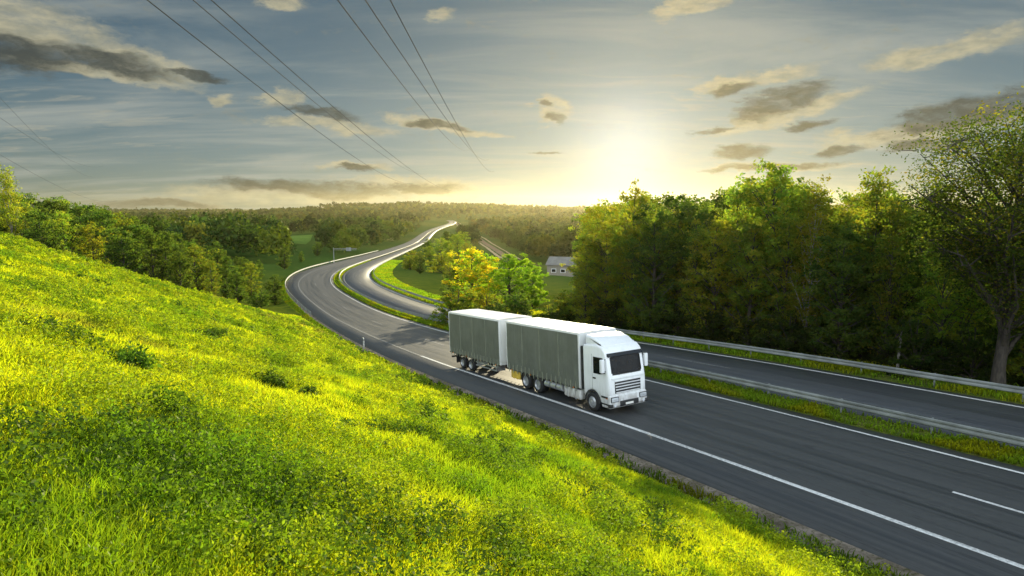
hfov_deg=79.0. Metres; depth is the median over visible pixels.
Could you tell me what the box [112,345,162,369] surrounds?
weed clump
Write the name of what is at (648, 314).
leafy tree
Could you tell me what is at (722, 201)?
leafy tree
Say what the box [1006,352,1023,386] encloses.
shrub
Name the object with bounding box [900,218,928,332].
leafy tree
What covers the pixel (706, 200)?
leafy tree
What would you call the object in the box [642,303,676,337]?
shrub
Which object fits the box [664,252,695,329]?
leafy tree
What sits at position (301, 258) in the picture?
roadside tree
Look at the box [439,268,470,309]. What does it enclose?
dark bush
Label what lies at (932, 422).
guardrail
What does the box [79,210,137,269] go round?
wood tree
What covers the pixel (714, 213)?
leafy tree
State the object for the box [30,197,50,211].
wood tree
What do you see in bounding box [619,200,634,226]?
leafy tree
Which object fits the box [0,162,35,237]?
sparse tree
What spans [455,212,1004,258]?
woodland
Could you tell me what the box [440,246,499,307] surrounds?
autumn tree
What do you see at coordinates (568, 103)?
sky
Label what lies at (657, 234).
leafy tree
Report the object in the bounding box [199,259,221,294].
wood tree
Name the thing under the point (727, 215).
leafy tree
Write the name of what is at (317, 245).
roadside tree
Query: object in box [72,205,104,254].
wood tree
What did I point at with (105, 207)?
wood tree
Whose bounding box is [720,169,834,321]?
leafy tree
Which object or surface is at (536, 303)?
round tree
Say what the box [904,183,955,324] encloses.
leafy tree
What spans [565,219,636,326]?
leafy tree
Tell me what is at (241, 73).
power cable
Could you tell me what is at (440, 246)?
bank bush
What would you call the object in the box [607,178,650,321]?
tree
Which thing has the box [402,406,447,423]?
weed clump
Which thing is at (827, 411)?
median grass
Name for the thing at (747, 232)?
leafy tree
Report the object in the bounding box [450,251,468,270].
bank bush
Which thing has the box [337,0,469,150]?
power cable
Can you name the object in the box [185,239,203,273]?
wood tree
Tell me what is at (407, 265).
bank bush
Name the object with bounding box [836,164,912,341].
tall tree
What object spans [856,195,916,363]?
leafy tree
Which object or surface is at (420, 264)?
bank bush
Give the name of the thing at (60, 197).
wood tree
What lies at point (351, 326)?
road marking
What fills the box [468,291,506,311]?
verge bush
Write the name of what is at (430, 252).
bank bush
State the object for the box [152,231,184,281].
wood tree
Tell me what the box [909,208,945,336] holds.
leafy tree
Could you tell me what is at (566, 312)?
verge bush
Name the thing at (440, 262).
bank bush
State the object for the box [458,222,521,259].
track bank
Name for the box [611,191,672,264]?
leafy tree
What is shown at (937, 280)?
leafy tree
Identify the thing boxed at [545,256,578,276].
farm building
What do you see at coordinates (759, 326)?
shrub
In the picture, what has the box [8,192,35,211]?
wood tree
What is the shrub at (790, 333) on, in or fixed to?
on the ground at (428, 283)
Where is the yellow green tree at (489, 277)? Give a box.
[477,257,506,298]
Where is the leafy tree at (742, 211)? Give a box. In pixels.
[723,206,751,228]
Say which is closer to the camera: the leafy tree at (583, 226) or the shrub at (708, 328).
the shrub at (708, 328)
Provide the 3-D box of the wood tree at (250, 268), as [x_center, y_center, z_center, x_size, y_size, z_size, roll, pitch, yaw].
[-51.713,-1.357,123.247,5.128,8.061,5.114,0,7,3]
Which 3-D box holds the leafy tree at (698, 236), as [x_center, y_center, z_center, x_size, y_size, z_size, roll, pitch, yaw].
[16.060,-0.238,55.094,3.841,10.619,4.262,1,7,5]
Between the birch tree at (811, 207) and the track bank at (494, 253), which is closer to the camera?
the birch tree at (811, 207)
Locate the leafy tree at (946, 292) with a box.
[928,217,992,349]
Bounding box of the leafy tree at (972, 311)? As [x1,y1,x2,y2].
[923,217,994,360]
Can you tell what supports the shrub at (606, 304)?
on the ground at (428, 283)
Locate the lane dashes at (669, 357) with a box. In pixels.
[356,248,729,368]
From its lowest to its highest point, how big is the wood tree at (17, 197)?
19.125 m
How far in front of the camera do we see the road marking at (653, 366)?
40.83 m
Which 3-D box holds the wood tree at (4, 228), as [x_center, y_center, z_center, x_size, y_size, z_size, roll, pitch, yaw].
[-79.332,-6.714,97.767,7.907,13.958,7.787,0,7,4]
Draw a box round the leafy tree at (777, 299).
[752,208,826,349]
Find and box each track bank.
[455,224,501,257]
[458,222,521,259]
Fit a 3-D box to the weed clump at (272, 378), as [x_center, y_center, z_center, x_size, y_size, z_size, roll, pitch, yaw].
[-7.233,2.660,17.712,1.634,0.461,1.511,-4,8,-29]
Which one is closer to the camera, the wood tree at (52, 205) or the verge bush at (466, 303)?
the verge bush at (466, 303)
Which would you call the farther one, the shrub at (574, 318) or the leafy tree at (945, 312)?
the shrub at (574, 318)
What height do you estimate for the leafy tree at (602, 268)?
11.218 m
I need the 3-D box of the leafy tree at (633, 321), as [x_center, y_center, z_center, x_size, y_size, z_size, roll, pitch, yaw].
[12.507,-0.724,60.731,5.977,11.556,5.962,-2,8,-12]
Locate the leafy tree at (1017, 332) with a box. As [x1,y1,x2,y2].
[1010,292,1023,357]
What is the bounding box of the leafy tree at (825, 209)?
[802,202,852,252]
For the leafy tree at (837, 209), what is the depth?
56.32 m
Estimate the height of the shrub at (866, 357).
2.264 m
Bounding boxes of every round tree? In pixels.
[479,253,541,307]
[515,260,549,306]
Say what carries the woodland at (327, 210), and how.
on the ground at (428, 283)
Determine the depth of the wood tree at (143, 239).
138.60 m
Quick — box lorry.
[448,309,647,410]
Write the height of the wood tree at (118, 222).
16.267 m
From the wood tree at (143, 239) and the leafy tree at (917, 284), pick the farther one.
the wood tree at (143, 239)
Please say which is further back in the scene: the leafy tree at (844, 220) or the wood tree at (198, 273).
the wood tree at (198, 273)
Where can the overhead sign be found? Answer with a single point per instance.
(348, 249)
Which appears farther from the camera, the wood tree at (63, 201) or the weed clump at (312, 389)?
the wood tree at (63, 201)
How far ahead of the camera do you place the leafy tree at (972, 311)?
40.92 m
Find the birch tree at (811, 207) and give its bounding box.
[777,173,841,327]
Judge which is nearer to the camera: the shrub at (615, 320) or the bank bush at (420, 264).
the shrub at (615, 320)
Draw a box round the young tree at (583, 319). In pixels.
[560,250,604,324]
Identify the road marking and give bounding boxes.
[298,232,424,355]
[330,231,1023,473]
[344,225,1017,445]
[368,230,1023,407]
[421,356,1023,568]
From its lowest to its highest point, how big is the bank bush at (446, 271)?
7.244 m
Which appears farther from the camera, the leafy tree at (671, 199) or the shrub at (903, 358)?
the leafy tree at (671, 199)
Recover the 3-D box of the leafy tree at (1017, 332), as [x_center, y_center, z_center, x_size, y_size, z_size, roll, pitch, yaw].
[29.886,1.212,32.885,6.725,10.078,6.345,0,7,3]
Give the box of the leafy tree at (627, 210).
[605,195,662,262]
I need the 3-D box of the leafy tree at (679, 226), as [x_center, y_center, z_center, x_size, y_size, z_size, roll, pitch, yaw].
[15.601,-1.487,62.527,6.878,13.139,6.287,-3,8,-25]
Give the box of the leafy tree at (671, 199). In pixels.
[628,191,711,299]
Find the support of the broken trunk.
on the ground at (428, 283)
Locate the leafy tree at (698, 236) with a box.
[672,226,711,329]
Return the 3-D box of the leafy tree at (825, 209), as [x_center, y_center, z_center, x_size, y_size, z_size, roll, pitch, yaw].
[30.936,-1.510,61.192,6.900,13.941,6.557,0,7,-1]
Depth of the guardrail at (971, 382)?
39.95 m
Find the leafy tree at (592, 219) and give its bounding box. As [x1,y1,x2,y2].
[572,204,608,267]
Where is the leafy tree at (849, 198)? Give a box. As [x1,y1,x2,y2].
[832,187,873,218]
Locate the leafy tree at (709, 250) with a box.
[677,216,748,334]
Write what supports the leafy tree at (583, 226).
on the ground at (428, 283)
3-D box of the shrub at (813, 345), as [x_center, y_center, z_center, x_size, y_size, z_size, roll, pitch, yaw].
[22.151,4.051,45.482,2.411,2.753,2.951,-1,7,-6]
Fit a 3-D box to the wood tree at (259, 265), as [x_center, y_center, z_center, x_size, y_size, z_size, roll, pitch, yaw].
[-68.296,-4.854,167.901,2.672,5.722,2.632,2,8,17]
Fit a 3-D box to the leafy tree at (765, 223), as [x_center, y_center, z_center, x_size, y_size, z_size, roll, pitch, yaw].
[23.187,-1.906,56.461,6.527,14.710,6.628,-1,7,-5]
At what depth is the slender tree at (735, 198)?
54.58 m
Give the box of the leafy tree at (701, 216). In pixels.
[659,202,730,329]
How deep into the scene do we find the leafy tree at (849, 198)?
75.29 m
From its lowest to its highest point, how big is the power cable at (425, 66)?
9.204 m
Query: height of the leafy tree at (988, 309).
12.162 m
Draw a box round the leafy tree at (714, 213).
[681,207,737,281]
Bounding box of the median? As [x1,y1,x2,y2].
[333,222,1023,467]
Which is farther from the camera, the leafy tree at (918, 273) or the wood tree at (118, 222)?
the wood tree at (118, 222)
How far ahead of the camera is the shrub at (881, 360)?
41.32 m
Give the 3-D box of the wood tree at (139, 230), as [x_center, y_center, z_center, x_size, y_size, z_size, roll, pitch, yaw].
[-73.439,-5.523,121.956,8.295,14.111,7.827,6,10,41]
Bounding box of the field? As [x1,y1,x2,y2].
[290,235,312,243]
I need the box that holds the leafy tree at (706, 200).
[700,186,735,207]
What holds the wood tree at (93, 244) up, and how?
on the ground at (428, 283)
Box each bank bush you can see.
[400,255,417,269]
[405,250,423,262]
[411,252,427,273]
[420,238,433,257]
[423,245,436,265]
[425,251,453,272]
[430,237,451,258]
[439,241,455,262]
[440,231,454,254]
[441,256,459,279]
[448,234,463,257]
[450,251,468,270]
[451,230,471,247]
[461,243,471,259]
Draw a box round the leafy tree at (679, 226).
[636,211,694,274]
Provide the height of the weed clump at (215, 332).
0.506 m
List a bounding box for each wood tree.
[0,190,27,210]
[0,201,30,235]
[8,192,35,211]
[13,210,67,247]
[15,199,37,239]
[17,209,67,251]
[22,192,53,226]
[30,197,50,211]
[34,199,76,250]
[41,209,87,257]
[51,195,74,237]
[51,199,73,249]
[55,201,105,263]
[64,203,110,259]
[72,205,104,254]
[75,221,113,264]
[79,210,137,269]
[97,205,120,227]
[97,227,149,273]
[98,211,140,263]
[119,215,143,262]
[124,224,157,274]
[125,223,158,273]
[130,231,171,280]
[144,233,190,282]
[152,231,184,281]
[164,243,195,288]
[178,238,187,255]
[179,241,202,283]
[179,243,213,291]
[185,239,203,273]
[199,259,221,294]
[202,241,232,284]
[215,256,239,297]
[224,267,248,302]
[232,256,239,268]
[236,257,244,273]
[236,257,255,285]
[240,261,263,296]
[255,260,264,277]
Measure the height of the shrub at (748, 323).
3.013 m
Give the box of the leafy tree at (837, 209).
[822,206,853,303]
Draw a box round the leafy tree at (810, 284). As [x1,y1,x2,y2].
[767,218,861,340]
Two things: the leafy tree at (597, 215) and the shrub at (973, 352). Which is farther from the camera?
the leafy tree at (597, 215)
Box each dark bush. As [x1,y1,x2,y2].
[245,290,274,307]
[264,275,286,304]
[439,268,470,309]
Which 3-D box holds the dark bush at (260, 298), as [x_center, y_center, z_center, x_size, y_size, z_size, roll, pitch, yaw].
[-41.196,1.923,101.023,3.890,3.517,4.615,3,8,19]
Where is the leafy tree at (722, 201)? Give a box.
[708,190,743,214]
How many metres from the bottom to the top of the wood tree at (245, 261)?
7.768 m
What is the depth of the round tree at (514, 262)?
97.81 m
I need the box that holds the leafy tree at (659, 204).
[652,194,673,210]
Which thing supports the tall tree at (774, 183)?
on the ground at (428, 283)
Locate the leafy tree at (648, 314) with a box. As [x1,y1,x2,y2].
[619,201,691,333]
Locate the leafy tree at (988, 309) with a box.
[973,214,1022,346]
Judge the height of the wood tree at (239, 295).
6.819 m
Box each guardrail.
[285,250,377,315]
[339,241,1023,446]
[373,243,1023,401]
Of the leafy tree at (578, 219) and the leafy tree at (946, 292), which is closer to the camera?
the leafy tree at (946, 292)
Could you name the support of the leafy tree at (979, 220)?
on the ground at (428, 283)
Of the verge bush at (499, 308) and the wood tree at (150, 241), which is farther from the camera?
the wood tree at (150, 241)
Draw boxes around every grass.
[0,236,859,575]
[333,260,1023,465]
[371,260,1023,403]
[435,298,542,315]
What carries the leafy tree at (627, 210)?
on the ground at (428, 283)
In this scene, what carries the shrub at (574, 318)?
on the ground at (428, 283)
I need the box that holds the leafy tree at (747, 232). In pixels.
[710,216,782,343]
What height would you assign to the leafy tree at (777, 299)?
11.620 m
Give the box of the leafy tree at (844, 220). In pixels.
[791,199,914,336]
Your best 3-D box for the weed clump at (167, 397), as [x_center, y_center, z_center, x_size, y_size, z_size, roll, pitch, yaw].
[-5.944,1.886,10.071,1.481,0.521,1.495,0,7,0]
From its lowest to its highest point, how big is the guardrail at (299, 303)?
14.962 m
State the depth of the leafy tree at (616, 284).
64.02 m
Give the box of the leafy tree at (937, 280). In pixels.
[924,218,970,326]
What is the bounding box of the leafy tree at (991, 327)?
[965,260,1023,357]
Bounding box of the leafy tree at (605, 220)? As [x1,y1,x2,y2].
[601,208,629,223]
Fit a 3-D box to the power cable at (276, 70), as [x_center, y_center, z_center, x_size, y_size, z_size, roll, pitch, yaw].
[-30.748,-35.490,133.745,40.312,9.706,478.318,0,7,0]
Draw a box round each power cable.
[147,0,410,183]
[193,0,414,172]
[211,0,449,190]
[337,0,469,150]
[365,0,482,159]
[390,0,493,171]
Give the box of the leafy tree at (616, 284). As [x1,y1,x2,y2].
[599,231,631,320]
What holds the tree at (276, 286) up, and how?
on the ground at (428, 283)
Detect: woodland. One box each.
[73,200,1012,222]
[96,208,428,255]
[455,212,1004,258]
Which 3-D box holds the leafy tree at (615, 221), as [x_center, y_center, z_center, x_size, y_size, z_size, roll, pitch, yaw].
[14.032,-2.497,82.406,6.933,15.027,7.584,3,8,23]
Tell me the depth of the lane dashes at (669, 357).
44.38 m
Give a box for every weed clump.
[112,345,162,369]
[119,384,196,416]
[187,327,228,338]
[246,368,288,387]
[297,385,324,396]
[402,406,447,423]
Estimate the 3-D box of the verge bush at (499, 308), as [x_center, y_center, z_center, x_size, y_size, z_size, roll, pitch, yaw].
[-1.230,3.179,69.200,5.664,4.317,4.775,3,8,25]
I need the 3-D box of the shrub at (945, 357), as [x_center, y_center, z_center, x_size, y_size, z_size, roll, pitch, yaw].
[27.057,4.420,38.770,3.652,2.784,3.917,3,8,25]
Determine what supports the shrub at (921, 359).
on the ground at (428, 283)
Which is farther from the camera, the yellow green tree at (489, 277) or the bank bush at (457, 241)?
the bank bush at (457, 241)
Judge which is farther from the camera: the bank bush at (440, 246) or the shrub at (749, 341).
the bank bush at (440, 246)
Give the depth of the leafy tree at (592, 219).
97.73 m
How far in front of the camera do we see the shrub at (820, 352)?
43.86 m
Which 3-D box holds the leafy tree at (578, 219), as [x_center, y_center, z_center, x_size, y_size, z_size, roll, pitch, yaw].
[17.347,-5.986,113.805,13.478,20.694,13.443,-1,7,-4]
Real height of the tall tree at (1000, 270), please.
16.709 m
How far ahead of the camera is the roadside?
38.33 m
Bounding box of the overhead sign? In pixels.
[333,248,356,262]
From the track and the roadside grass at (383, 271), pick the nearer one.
the roadside grass at (383, 271)
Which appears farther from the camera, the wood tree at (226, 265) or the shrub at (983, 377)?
the wood tree at (226, 265)
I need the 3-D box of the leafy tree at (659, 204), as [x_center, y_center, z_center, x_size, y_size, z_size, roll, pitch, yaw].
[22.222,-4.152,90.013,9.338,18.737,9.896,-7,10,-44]
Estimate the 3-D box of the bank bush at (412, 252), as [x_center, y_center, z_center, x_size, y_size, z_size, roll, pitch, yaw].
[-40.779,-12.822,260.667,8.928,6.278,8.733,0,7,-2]
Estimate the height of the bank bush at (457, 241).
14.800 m
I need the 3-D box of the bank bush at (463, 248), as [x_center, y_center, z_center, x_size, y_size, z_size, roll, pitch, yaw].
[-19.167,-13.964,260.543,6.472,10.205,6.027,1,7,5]
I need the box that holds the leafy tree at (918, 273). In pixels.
[853,188,931,342]
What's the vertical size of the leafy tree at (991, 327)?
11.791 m
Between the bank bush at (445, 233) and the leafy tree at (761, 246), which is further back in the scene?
the bank bush at (445, 233)
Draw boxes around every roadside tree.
[275,244,291,268]
[298,251,304,261]
[311,242,322,255]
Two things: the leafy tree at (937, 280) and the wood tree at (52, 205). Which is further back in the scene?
the wood tree at (52, 205)
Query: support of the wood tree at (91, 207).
on the ground at (428, 283)
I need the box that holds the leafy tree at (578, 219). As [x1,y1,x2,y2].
[568,198,622,268]
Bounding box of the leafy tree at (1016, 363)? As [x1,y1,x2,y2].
[983,226,1023,380]
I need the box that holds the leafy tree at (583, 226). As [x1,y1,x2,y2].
[570,218,600,296]
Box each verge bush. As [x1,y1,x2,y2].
[428,287,484,325]
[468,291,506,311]
[485,298,519,314]
[491,289,539,316]
[532,303,564,320]
[543,289,584,321]
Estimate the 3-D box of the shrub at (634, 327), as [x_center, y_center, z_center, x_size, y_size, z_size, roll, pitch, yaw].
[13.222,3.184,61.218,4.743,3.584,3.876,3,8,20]
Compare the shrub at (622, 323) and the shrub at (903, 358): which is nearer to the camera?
the shrub at (903, 358)
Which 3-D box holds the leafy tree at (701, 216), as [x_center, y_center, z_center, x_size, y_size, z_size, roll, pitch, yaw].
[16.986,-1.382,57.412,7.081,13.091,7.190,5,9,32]
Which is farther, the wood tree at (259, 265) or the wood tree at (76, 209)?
the wood tree at (259, 265)
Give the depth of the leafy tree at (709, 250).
52.92 m
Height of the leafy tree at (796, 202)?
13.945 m
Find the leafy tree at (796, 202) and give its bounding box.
[768,184,818,321]
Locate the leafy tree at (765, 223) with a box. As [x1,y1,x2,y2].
[744,197,796,308]
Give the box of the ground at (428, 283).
[0,205,1018,575]
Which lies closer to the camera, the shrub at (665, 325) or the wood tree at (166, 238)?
the shrub at (665, 325)
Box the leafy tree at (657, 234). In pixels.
[622,209,689,331]
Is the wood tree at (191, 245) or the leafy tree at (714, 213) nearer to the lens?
the leafy tree at (714, 213)
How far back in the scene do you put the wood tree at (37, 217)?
105.32 m
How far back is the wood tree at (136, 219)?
164.94 m
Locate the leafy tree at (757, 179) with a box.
[726,176,764,256]
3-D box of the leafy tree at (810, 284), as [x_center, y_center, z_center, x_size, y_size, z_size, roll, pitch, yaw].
[23.727,0.011,48.511,7.370,10.967,6.954,-2,8,-18]
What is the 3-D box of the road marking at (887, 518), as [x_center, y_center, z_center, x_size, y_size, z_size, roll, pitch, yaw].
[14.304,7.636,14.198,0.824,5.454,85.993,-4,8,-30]
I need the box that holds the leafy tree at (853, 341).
[794,221,892,358]
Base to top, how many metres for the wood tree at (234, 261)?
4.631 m
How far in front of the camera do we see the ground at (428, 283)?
235.74 m
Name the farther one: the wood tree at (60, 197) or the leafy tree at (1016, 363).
the wood tree at (60, 197)
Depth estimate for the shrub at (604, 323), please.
63.78 m
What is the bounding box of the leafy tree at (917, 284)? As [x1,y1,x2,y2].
[835,205,936,357]
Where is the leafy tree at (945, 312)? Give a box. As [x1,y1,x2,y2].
[898,235,979,360]
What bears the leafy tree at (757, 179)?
on the ground at (428, 283)
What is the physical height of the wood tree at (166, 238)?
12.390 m
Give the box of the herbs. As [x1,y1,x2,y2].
[0,231,892,575]
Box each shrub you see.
[565,303,583,322]
[587,299,624,327]
[591,301,622,325]
[603,306,633,329]
[615,316,641,329]
[622,304,647,331]
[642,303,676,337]
[650,298,694,337]
[669,301,706,335]
[672,316,700,337]
[685,305,725,342]
[689,311,731,342]
[718,316,765,346]
[723,322,745,343]
[748,328,771,346]
[749,317,783,349]
[750,309,819,354]
[790,324,818,353]
[796,326,828,356]
[808,338,853,359]
[845,345,873,362]
[868,339,909,366]
[875,313,965,378]
[891,350,917,368]
[911,341,967,375]
[921,321,1023,386]
[972,357,1016,382]
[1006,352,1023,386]
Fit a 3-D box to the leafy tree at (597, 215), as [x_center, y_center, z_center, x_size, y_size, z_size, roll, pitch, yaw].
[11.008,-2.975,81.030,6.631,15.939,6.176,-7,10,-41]
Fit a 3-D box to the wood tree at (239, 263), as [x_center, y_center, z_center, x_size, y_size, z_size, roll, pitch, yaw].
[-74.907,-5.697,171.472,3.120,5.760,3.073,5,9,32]
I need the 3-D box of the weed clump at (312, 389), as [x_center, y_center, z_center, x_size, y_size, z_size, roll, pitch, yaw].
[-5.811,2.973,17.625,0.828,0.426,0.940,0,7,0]
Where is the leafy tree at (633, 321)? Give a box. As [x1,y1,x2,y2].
[605,221,669,330]
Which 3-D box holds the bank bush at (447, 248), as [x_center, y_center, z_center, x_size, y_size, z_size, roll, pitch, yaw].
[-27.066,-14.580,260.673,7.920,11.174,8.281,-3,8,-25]
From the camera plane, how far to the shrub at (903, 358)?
40.47 m
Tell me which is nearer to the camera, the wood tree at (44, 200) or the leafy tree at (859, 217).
the leafy tree at (859, 217)
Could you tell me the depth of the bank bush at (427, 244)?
329.21 m
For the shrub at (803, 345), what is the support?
on the ground at (428, 283)
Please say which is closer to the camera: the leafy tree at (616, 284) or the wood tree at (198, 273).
the leafy tree at (616, 284)
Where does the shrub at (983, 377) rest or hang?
on the ground at (428, 283)
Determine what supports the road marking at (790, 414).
on the carriageway at (911, 484)
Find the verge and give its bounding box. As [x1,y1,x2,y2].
[286,220,924,575]
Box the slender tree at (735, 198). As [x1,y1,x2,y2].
[709,182,755,334]
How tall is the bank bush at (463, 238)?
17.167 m
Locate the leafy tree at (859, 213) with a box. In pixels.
[847,191,919,317]
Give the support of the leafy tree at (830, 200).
on the ground at (428, 283)
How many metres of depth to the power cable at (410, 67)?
54.87 m
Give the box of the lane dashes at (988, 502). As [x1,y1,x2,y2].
[953,491,1023,513]
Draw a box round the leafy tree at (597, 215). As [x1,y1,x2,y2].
[569,204,617,298]
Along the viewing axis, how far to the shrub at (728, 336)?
52.04 m
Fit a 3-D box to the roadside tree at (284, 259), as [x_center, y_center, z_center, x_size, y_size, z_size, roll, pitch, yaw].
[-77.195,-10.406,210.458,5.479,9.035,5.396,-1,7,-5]
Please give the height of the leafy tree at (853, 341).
10.238 m
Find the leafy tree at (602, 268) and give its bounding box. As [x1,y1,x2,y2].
[574,235,616,303]
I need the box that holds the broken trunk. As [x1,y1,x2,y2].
[896,331,902,367]
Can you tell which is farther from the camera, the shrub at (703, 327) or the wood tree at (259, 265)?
the wood tree at (259, 265)
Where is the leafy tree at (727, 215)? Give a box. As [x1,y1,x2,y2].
[713,205,748,330]
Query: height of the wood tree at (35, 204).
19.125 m
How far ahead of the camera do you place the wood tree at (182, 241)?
191.86 m
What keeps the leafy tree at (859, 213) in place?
on the ground at (428, 283)
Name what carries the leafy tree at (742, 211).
on the ground at (428, 283)
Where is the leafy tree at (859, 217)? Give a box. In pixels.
[831,203,929,301]
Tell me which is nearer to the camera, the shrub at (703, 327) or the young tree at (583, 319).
the shrub at (703, 327)
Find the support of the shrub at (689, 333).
on the ground at (428, 283)
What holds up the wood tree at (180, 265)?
on the ground at (428, 283)
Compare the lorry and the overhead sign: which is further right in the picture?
the lorry
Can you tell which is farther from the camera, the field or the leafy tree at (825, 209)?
the field
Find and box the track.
[456,223,505,257]
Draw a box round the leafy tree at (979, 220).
[965,187,1001,324]
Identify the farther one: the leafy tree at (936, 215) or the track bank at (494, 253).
the track bank at (494, 253)
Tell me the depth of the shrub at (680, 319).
55.45 m
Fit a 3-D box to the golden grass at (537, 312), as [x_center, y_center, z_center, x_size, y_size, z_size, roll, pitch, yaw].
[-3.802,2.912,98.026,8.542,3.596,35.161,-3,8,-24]
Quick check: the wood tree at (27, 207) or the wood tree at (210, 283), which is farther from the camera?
the wood tree at (27, 207)
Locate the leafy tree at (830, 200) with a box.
[803,183,837,214]
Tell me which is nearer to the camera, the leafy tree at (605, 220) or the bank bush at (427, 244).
the leafy tree at (605, 220)
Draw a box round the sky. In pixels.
[0,0,1023,209]
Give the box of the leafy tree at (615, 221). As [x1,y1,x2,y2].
[598,212,621,259]
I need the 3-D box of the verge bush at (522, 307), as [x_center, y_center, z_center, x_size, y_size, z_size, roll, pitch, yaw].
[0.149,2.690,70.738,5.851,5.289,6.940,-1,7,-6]
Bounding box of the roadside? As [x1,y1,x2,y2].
[371,221,1023,404]
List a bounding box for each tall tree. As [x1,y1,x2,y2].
[718,157,810,344]
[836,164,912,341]
[867,86,1023,391]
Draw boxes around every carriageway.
[287,220,1023,575]
[342,220,1023,448]
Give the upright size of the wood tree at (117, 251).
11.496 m
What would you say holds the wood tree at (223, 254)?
on the ground at (428, 283)
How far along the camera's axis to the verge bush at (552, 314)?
66.59 m
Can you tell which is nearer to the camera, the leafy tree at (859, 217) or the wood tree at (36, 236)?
the leafy tree at (859, 217)
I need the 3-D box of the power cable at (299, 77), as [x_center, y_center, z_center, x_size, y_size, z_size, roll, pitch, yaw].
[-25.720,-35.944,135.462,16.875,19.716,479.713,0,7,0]
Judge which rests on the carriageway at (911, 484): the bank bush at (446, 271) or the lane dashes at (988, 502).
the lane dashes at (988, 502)
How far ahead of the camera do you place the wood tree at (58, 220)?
102.58 m

